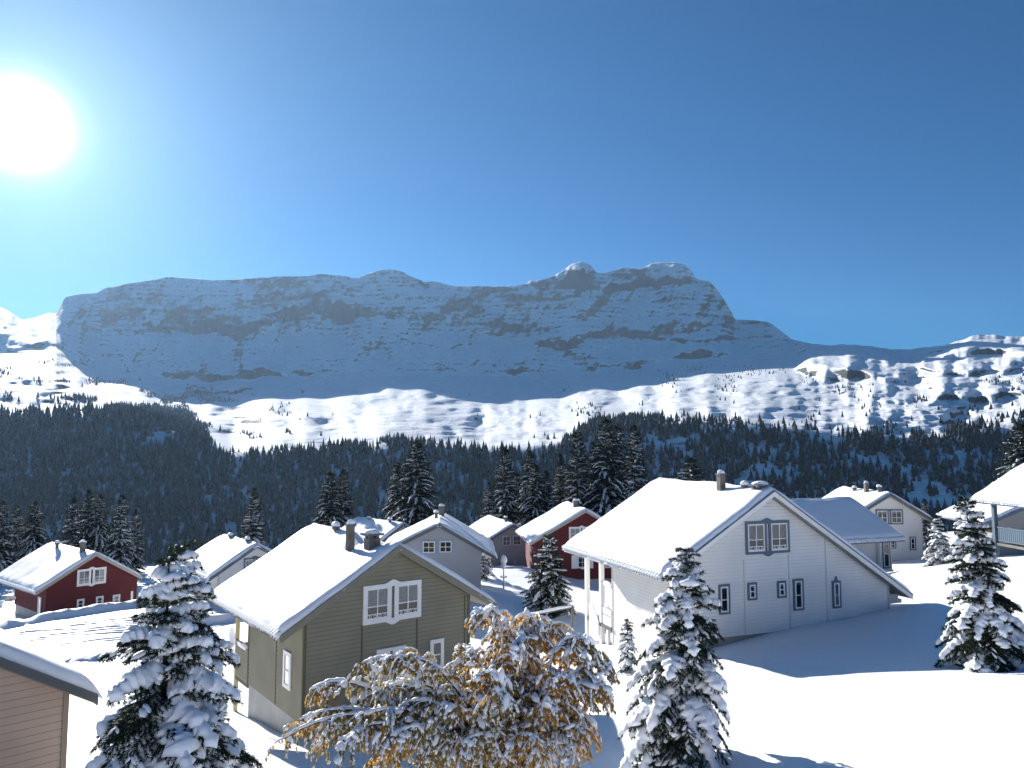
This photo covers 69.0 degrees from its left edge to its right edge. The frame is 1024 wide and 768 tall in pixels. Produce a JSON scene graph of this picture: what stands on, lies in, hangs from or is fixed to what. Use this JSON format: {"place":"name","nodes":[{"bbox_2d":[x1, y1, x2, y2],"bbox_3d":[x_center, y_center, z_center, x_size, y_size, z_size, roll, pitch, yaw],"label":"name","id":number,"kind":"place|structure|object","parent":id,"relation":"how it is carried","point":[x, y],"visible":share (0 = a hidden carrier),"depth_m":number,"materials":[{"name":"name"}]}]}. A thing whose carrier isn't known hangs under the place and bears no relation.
{"place":"outdoors","nodes":[
{"label":"outdoors","id":0,"kind":"place"},
{"bbox_2d":[6,604,245,649],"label":"road","id":1,"kind":"structure","parent":0,"point":[86,627],"depth_m":43.74,"materials":[{"name":"white snow"}]},
{"bbox_2d":[0,262,1023,384],"bbox_3d":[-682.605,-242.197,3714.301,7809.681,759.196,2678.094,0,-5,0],"label":"mountain","id":2,"kind":"structure","parent":0,"point":[578,318],"depth_m":3434.77,"materials":[{"name":"white snow"}]},
{"bbox_2d":[0,346,1023,566],"bbox_3d":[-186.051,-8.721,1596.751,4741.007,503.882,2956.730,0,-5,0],"label":"valley slope","id":3,"kind":"structure","parent":0,"point":[371,409],"depth_m":1482.52,"materials":[{"name":"white snow"}]},
{"bbox_2d":[0,357,1023,563],"bbox_3d":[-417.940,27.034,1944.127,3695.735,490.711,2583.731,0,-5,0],"label":"forest","id":4,"kind":"object","parent":3,"relation":"on","point":[182,422],"visible":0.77,"depth_m":818.05,"materials":[{"name":"green plant"}]},
{"bbox_2d":[0,531,1023,767],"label":"snow ground","id":5,"kind":"structure","parent":0,"point":[877,689],"depth_m":22.68,"materials":[{"name":"white snow"}]},
{"bbox_2d":[0,500,16,571],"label":"tall spruce","id":6,"kind":"object","parent":5,"relation":"on","point":[6,560],"visible":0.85,"depth_m":80.79,"materials":[{"name":"green plant"}]},
{"bbox_2d":[5,506,24,562],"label":"tall spruce","id":7,"kind":"object","parent":5,"relation":"on","point":[17,527],"visible":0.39,"depth_m":86.65,"materials":[{"name":"green plant"}]},
{"bbox_2d":[14,501,48,560],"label":"tall spruce","id":8,"kind":"object","parent":5,"relation":"on","point":[32,543],"visible":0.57,"depth_m":82.47,"materials":[{"name":"green plant"}]},
{"bbox_2d":[0,628,103,767],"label":"beige outbuilding","id":9,"kind":"structure","parent":5,"relation":"on","point":[40,684],"depth_m":14.12,"materials":[{"name":"beige wood"}]},
{"bbox_2d":[0,540,142,618],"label":"red chalet","id":10,"kind":"object","parent":5,"relation":"on","point":[56,575],"visible":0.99,"depth_m":59.96,"materials":[{"name":"red wood"}]},
{"bbox_2d":[37,597,41,613],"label":"window","id":11,"kind":"structure","parent":10,"relation":"in","point":[39,598],"depth_m":57.92,"materials":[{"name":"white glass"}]},
{"bbox_2d":[77,598,84,607],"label":"window","id":12,"kind":"structure","parent":10,"relation":"in","point":[80,602],"depth_m":59.08,"materials":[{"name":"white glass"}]},
{"bbox_2d":[77,567,106,586],"bbox_3d":[-33.746,15.463,59.810,0.056,1.540,2.180,-4,-6,39],"label":"window","id":13,"kind":"structure","parent":10,"relation":"in","point":[99,574],"depth_m":59.74,"materials":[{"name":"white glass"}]},
{"bbox_2d":[96,596,103,603],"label":"window","id":14,"kind":"structure","parent":10,"relation":"in","point":[98,599],"depth_m":60.18,"materials":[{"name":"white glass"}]},
{"bbox_2d":[113,594,119,602],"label":"window","id":15,"kind":"structure","parent":10,"relation":"in","point":[116,598],"depth_m":61.19,"materials":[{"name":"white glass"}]},
{"bbox_2d":[60,495,83,547],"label":"tall spruce","id":16,"kind":"object","parent":5,"relation":"on","point":[73,536],"visible":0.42,"depth_m":88.62,"materials":[{"name":"green plant"}]},
{"bbox_2d":[74,489,100,545],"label":"tall spruce","id":17,"kind":"object","parent":5,"relation":"on","point":[88,508],"visible":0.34,"depth_m":90.59,"materials":[{"name":"green plant"}]},
{"bbox_2d":[86,493,115,558],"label":"tall spruce","id":18,"kind":"object","parent":5,"relation":"on","point":[99,527],"visible":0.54,"depth_m":86.56,"materials":[{"name":"green plant"}]},
{"bbox_2d":[102,495,136,570],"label":"tall spruce","id":19,"kind":"object","parent":5,"relation":"on","point":[119,550],"visible":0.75,"depth_m":82.51,"materials":[{"name":"green plant"}]},
{"bbox_2d":[128,509,147,572],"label":"tall spruce","id":20,"kind":"object","parent":5,"relation":"on","point":[138,561],"visible":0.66,"depth_m":88.65,"materials":[{"name":"green plant"}]},
{"bbox_2d":[84,549,264,767],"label":"spruce tree","id":21,"kind":"object","parent":5,"relation":"on","point":[166,715],"visible":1,"depth_m":11.69,"materials":[{"name":"green plant"}]},
{"bbox_2d":[135,534,254,767],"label":"spruce tree","id":22,"kind":"object","parent":5,"relation":"on","point":[207,591],"visible":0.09,"depth_m":14.22,"materials":[{"name":"green plant"}]},
{"bbox_2d":[189,532,271,589],"bbox_3d":[-21.165,15.399,57.492,7.040,7.578,7.741,4,-6,-39],"label":"pale chalet","id":23,"kind":"object","parent":5,"relation":"on","point":[223,558],"visible":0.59,"depth_m":54.86,"materials":[{"name":"white"}]},
{"bbox_2d":[244,556,261,568],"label":"window","id":24,"kind":"structure","parent":23,"relation":"in","point":[247,561],"depth_m":54.82,"materials":[{"name":"grey paint"}]},
{"bbox_2d":[239,487,266,545],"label":"tall spruce","id":25,"kind":"object","parent":5,"relation":"on","point":[255,533],"visible":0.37,"depth_m":82.77,"materials":[{"name":"green plant"}]},
{"bbox_2d":[313,471,346,527],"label":"tall spruce","id":26,"kind":"object","parent":5,"relation":"on","point":[327,500],"visible":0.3,"depth_m":88.61,"materials":[{"name":"green plant"}]},
{"bbox_2d":[334,468,354,527],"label":"tall spruce","id":27,"kind":"object","parent":5,"relation":"on","point":[346,504],"visible":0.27,"depth_m":93.95,"materials":[{"name":"green plant"}]},
{"bbox_2d":[207,519,498,740],"bbox_3d":[-6.356,9.722,29.075,8.790,9.095,8.047,4,-6,-37],"label":"olive chalet","id":28,"kind":"object","parent":5,"relation":"on","point":[311,605],"visible":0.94,"depth_m":26.51,"materials":[{"name":"green wood"}]},
{"bbox_2d":[282,649,291,690],"bbox_3d":[-7.654,9.723,25.321,0.052,1.220,0.670,4,-6,-37],"label":"window","id":29,"kind":"structure","parent":28,"relation":"in","point":[287,656],"depth_m":25.30,"materials":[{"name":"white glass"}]},
{"bbox_2d":[376,645,405,680],"bbox_3d":[-4.247,9.817,26.190,1.140,1.080,0.055,4,-6,-37],"label":"window","id":30,"kind":"structure","parent":28,"relation":"in","point":[395,649],"depth_m":26.18,"materials":[{"name":"white glass"}]},
{"bbox_2d":[363,579,421,625],"bbox_3d":[-4.220,7.716,26.387,2.295,1.560,0.056,4,-6,-37],"label":"window","id":31,"kind":"structure","parent":28,"relation":"in","point":[377,599],"depth_m":26.32,"materials":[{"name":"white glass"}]},
{"bbox_2d":[430,638,443,670],"bbox_3d":[-2.750,9.913,27.327,0.580,1.080,0.052,4,-6,-37],"label":"window","id":32,"kind":"structure","parent":28,"relation":"in","point":[436,645],"depth_m":27.39,"materials":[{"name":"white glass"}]},
{"bbox_2d":[342,516,409,541],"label":"chalet","id":33,"kind":"object","parent":5,"relation":"on","point":[389,527],"visible":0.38,"depth_m":77.75,"materials":[{"name":"concrete"}]},
{"bbox_2d":[381,461,405,520],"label":"tall spruce","id":34,"kind":"object","parent":5,"relation":"on","point":[391,499],"visible":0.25,"depth_m":94.78,"materials":[{"name":"green plant"}]},
{"bbox_2d":[391,439,439,525],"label":"tall spruce","id":35,"kind":"object","parent":5,"relation":"on","point":[415,507],"visible":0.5,"depth_m":90.54,"materials":[{"name":"green plant"}]},
{"bbox_2d":[385,504,497,589],"bbox_3d":[-5.345,13.262,54.840,8.256,8.591,8.580,0,-5,-4],"label":"grey chalet","id":36,"kind":"object","parent":5,"relation":"on","point":[453,544],"visible":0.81,"depth_m":51.27,"materials":[{"name":"wood"}]},
{"bbox_2d":[422,540,435,553],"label":"window","id":37,"kind":"structure","parent":36,"relation":"in","point":[428,546],"depth_m":51.16,"materials":[{"name":"white paint"}]},
{"bbox_2d":[438,540,452,553],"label":"window","id":38,"kind":"structure","parent":36,"relation":"in","point":[444,546],"depth_m":51.24,"materials":[{"name":"white paint"}]},
{"bbox_2d":[265,604,619,767],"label":"autumn tree","id":39,"kind":"object","parent":5,"relation":"on","point":[506,716],"visible":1,"depth_m":13.41,"materials":[{"name":"orange plant"}]},
{"bbox_2d":[479,481,496,518],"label":"tall spruce","id":40,"kind":"object","parent":5,"relation":"on","point":[488,509],"visible":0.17,"depth_m":96.85,"materials":[{"name":"green plant"}]},
{"bbox_2d":[481,533,496,579],"bbox_3d":[-2.400,15.397,64.912,2.481,4.894,2.627,0,-5,0],"label":"young spruce","id":41,"kind":"object","parent":5,"relation":"on","point":[486,567],"visible":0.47,"depth_m":64.57,"materials":[{"name":"green plant"}]},
{"bbox_2d":[469,515,524,565],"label":"rendered chalet","id":42,"kind":"object","parent":5,"relation":"on","point":[506,539],"visible":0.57,"depth_m":82.83,"materials":[{"name":"concrete"}]},
{"bbox_2d":[502,535,521,546],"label":"window","id":43,"kind":"structure","parent":42,"relation":"in","point":[506,539],"depth_m":82.76,"materials":[{"name":"grey glass"}]},
{"bbox_2d":[500,555,506,588],"bbox_3d":[-0.600,13.891,54.014,0.520,2.928,0.504,0,-5,0],"label":"street lamp","id":44,"kind":"object","parent":5,"relation":"on","point":[503,560],"visible":0.97,"depth_m":53.95,"materials":[{"name":"metal"}]},
{"bbox_2d":[490,446,520,523],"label":"tall spruce","id":45,"kind":"object","parent":5,"relation":"on","point":[507,507],"visible":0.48,"depth_m":98.77,"materials":[{"name":"green plant"}]},
{"bbox_2d":[510,471,523,524],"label":"tall spruce","id":46,"kind":"object","parent":5,"relation":"on","point":[516,484],"visible":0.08,"depth_m":106.76,"materials":[{"name":"green plant"}]},
{"bbox_2d":[515,449,537,525],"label":"tall spruce","id":47,"kind":"object","parent":5,"relation":"on","point":[526,481],"visible":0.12,"depth_m":102.91,"materials":[{"name":"green plant"}]},
{"bbox_2d":[518,463,550,526],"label":"tall spruce","id":48,"kind":"object","parent":5,"relation":"on","point":[535,489],"visible":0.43,"depth_m":96.60,"materials":[{"name":"green plant"}]},
{"bbox_2d":[541,470,555,512],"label":"tall spruce","id":49,"kind":"object","parent":5,"relation":"on","point":[548,491],"visible":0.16,"depth_m":98.99,"materials":[{"name":"green plant"}]},
{"bbox_2d":[520,533,577,619],"bbox_3d":[2.401,12.298,47.126,3.701,5.673,3.928,-2,-5,24],"label":"spruce tree","id":50,"kind":"object","parent":5,"relation":"on","point":[547,588],"visible":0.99,"depth_m":46.60,"materials":[{"name":"green plant"}]},
{"bbox_2d":[531,605,573,632],"bbox_3d":[1.826,13.467,41.217,3.274,2.531,0.160,-1,-5,8],"label":"wooden rail","id":51,"kind":"object","parent":5,"relation":"on","point":[560,608],"visible":0.56,"depth_m":41.13,"materials":[{"name":"white"}]},
{"bbox_2d":[551,453,568,508],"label":"tall spruce","id":52,"kind":"object","parent":5,"relation":"on","point":[558,494],"visible":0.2,"depth_m":104.90,"materials":[{"name":"green plant"}]},
{"bbox_2d":[515,499,610,582],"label":"red chalet","id":53,"kind":"object","parent":5,"relation":"on","point":[565,522],"visible":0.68,"depth_m":70.94,"materials":[{"name":"red wood"}]},
{"bbox_2d":[569,526,586,539],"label":"window","id":54,"kind":"structure","parent":53,"relation":"in","point":[573,531],"depth_m":70.91,"materials":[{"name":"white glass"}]},
{"bbox_2d":[571,555,592,568],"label":"window","id":55,"kind":"structure","parent":53,"relation":"in","point":[577,562],"depth_m":70.67,"materials":[{"name":"white glass"}]},
{"bbox_2d":[559,430,594,509],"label":"tall spruce","id":56,"kind":"object","parent":5,"relation":"on","point":[575,479],"visible":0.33,"depth_m":99.02,"materials":[{"name":"green plant"}]},
{"bbox_2d":[585,446,602,503],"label":"tall spruce","id":57,"kind":"object","parent":5,"relation":"on","point":[591,471],"visible":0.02,"depth_m":102.22,"materials":[{"name":"green plant"}]},
{"bbox_2d":[580,418,631,516],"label":"tall spruce","id":58,"kind":"object","parent":5,"relation":"on","point":[606,493],"visible":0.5,"depth_m":96.44,"materials":[{"name":"green plant"}]},
{"bbox_2d":[607,422,633,500],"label":"tall spruce","id":59,"kind":"object","parent":5,"relation":"on","point":[618,435],"visible":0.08,"depth_m":104.16,"materials":[{"name":"green plant"}]},
{"bbox_2d":[617,617,638,674],"bbox_3d":[4.563,10.468,29.186,0.983,2.603,0.964,-4,-7,42],"label":"young spruce","id":60,"kind":"object","parent":5,"relation":"on","point":[629,659],"visible":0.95,"depth_m":29.16,"materials":[{"name":"white plant"}]},
{"bbox_2d":[620,423,649,501],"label":"tall spruce","id":61,"kind":"object","parent":5,"relation":"on","point":[634,467],"visible":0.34,"depth_m":99.02,"materials":[{"name":"green plant"}]},
{"bbox_2d":[618,546,730,767],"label":"spruce tree","id":62,"kind":"object","parent":5,"relation":"on","point":[673,720],"visible":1,"depth_m":17.26,"materials":[{"name":"green plant"}]},
{"bbox_2d":[673,457,708,480],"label":"tall spruce","id":63,"kind":"object","parent":5,"relation":"on","point":[690,470],"visible":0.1,"depth_m":83.18,"materials":[{"name":"green plant"}]},
{"bbox_2d":[562,470,913,652],"bbox_3d":[10.294,8.889,35.712,13.207,9.650,9.562,2,-5,-20],"label":"white chalet","id":64,"kind":"object","parent":5,"relation":"on","point":[771,559],"visible":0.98,"depth_m":32.17,"materials":[{"name":"white wood"}]},
{"bbox_2d":[718,584,730,614],"bbox_3d":[8.709,8.828,30.529,0.540,1.200,0.052,2,-5,-20],"label":"window","id":65,"kind":"structure","parent":64,"relation":"in","point":[724,589],"depth_m":30.54,"materials":[{"name":"blue paint"}]},
{"bbox_2d":[747,582,757,600],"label":"window","id":66,"kind":"structure","parent":64,"relation":"in","point":[751,587],"depth_m":31.02,"materials":[{"name":"blue paint"}]},
{"bbox_2d":[745,518,789,556],"bbox_3d":[10.820,6.481,31.501,2.250,1.600,0.056,2,-5,-20],"label":"window","id":67,"kind":"structure","parent":64,"relation":"in","point":[779,530],"depth_m":31.47,"materials":[{"name":"blue paint"}]},
{"bbox_2d":[777,580,786,597],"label":"window","id":68,"kind":"structure","parent":64,"relation":"in","point":[781,585],"depth_m":31.53,"materials":[{"name":"blue paint"}]},
{"bbox_2d":[793,578,804,610],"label":"window","id":69,"kind":"structure","parent":64,"relation":"in","point":[798,594],"depth_m":31.81,"materials":[{"name":"blue paint"}]},
{"bbox_2d":[832,576,841,608],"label":"window","id":70,"kind":"structure","parent":64,"relation":"in","point":[836,584],"depth_m":32.50,"materials":[{"name":"blue paint"}]},
{"bbox_2d":[790,497,905,571],"bbox_3d":[19.978,11.400,51.602,9.633,6.957,9.199,2,-5,-20],"label":"wing chalet","id":71,"kind":"object","parent":5,"relation":"on","point":[868,533],"visible":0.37,"depth_m":49.63,"materials":[{"name":"white"}]},
{"bbox_2d":[882,542,890,568],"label":"window","id":72,"kind":"structure","parent":71,"relation":"in","point":[885,546],"depth_m":49.61,"materials":[{"name":"glass"}]},
{"bbox_2d":[823,481,932,560],"bbox_3d":[30.797,12.607,64.958,7.300,8.398,8.619,0,-5,-2],"label":"white chalet","id":73,"kind":"object","parent":5,"relation":"on","point":[901,516],"visible":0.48,"depth_m":61.26,"materials":[{"name":"white wood"}]},
{"bbox_2d":[875,509,902,523],"bbox_3d":[31.041,10.928,61.248,2.260,1.220,0.055,0,-5,-2],"label":"window","id":74,"kind":"structure","parent":73,"relation":"in","point":[896,515],"depth_m":61.26,"materials":[{"name":"blue paint"}]},
{"bbox_2d":[891,542,895,548],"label":"window","id":75,"kind":"structure","parent":73,"relation":"in","point":[893,544],"depth_m":61.06,"materials":[{"name":"blue paint"}]},
{"bbox_2d":[909,537,915,549],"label":"window","id":76,"kind":"structure","parent":73,"relation":"in","point":[912,539],"depth_m":61.11,"materials":[{"name":"blue paint"}]},
{"bbox_2d":[920,499,933,550],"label":"tall spruce","id":77,"kind":"object","parent":5,"relation":"on","point":[926,538],"visible":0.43,"depth_m":74.78,"materials":[{"name":"green plant"}]},
{"bbox_2d":[921,515,952,566],"bbox_3d":[29.379,11.185,51.116,2.479,4.456,2.539,0,-5,0],"label":"young spruce","id":78,"kind":"object","parent":5,"relation":"on","point":[936,552],"visible":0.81,"depth_m":50.97,"materials":[{"name":"white plant"}]},
{"bbox_2d":[934,494,1023,672],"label":"spruce tree","id":79,"kind":"object","parent":5,"relation":"on","point":[982,630],"visible":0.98,"depth_m":22.59,"materials":[{"name":"green plant"}]},
{"bbox_2d":[936,501,1023,555],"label":"grey white chalet","id":80,"kind":"object","parent":5,"relation":"on","point":[1011,517],"visible":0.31,"depth_m":55.64,"materials":[{"name":"concrete"}]},
{"bbox_2d":[970,463,1023,555],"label":"blue chalet","id":81,"kind":"object","parent":5,"relation":"on","point":[1007,489],"visible":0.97,"depth_m":45.43,"materials":[{"name":"stone"}]},
{"bbox_2d":[988,422,1023,485],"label":"tall spruce","id":82,"kind":"object","parent":5,"relation":"on","point":[1015,458],"visible":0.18,"depth_m":59.71,"materials":[{"name":"green plant"}]},
{"bbox_2d":[0,0,1023,348],"label":"sky","id":83,"kind":"structure","parent":0,"point":[848,172],"materials":[{"name":"blue"}]}
]}

